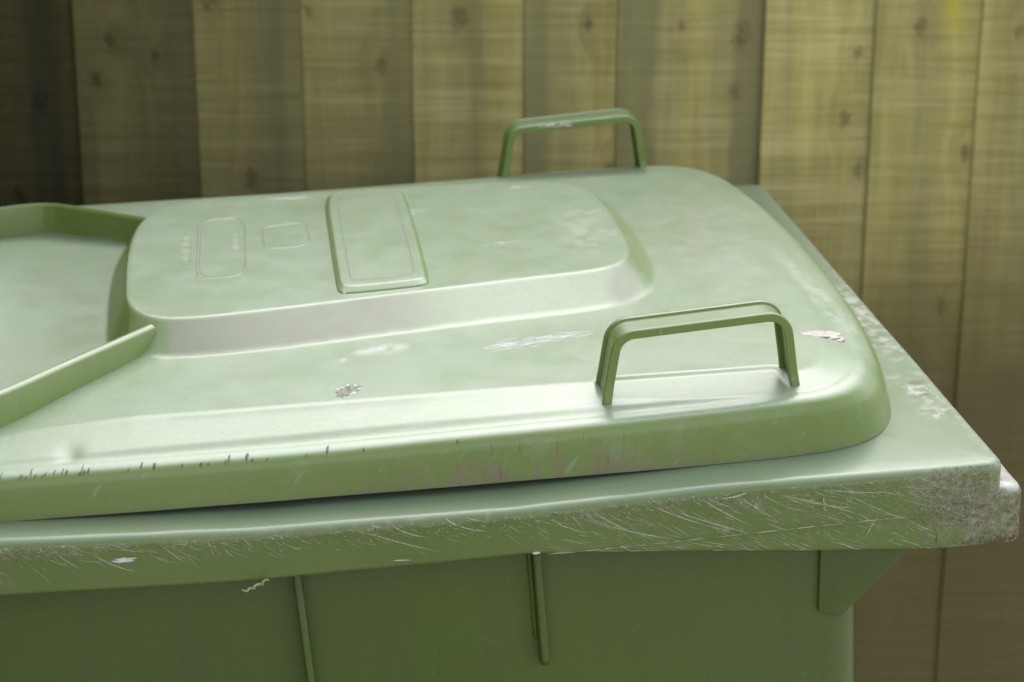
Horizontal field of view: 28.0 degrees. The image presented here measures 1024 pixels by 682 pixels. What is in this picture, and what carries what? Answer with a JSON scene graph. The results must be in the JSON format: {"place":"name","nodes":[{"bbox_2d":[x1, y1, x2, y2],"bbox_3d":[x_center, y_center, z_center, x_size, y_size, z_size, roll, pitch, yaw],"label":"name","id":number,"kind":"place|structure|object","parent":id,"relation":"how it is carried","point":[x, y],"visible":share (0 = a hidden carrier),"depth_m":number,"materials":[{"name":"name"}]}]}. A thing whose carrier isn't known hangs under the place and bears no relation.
{"place":"outdoors","nodes":[
{"label":"outdoors","id":0,"kind":"place"},
{"label":"ground","id":1,"kind":"structure","parent":0,"visible":0},
{"bbox_2d":[0,108,1020,681],"bbox_3d":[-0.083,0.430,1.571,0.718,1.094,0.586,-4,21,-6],"label":"wheelie bin","id":2,"kind":"object","parent":1,"relation":"on","point":[640,422],"visible":1,"depth_m":1.21,"materials":[{"name":"green plastic"}]},
{"bbox_2d":[0,0,1023,681],"bbox_3d":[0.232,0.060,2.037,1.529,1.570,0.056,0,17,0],"label":"fence","id":3,"kind":"object","parent":1,"relation":"on","point":[874,148],"visible":0.31,"depth_m":1.93,"materials":[{"name":"brown wood"}]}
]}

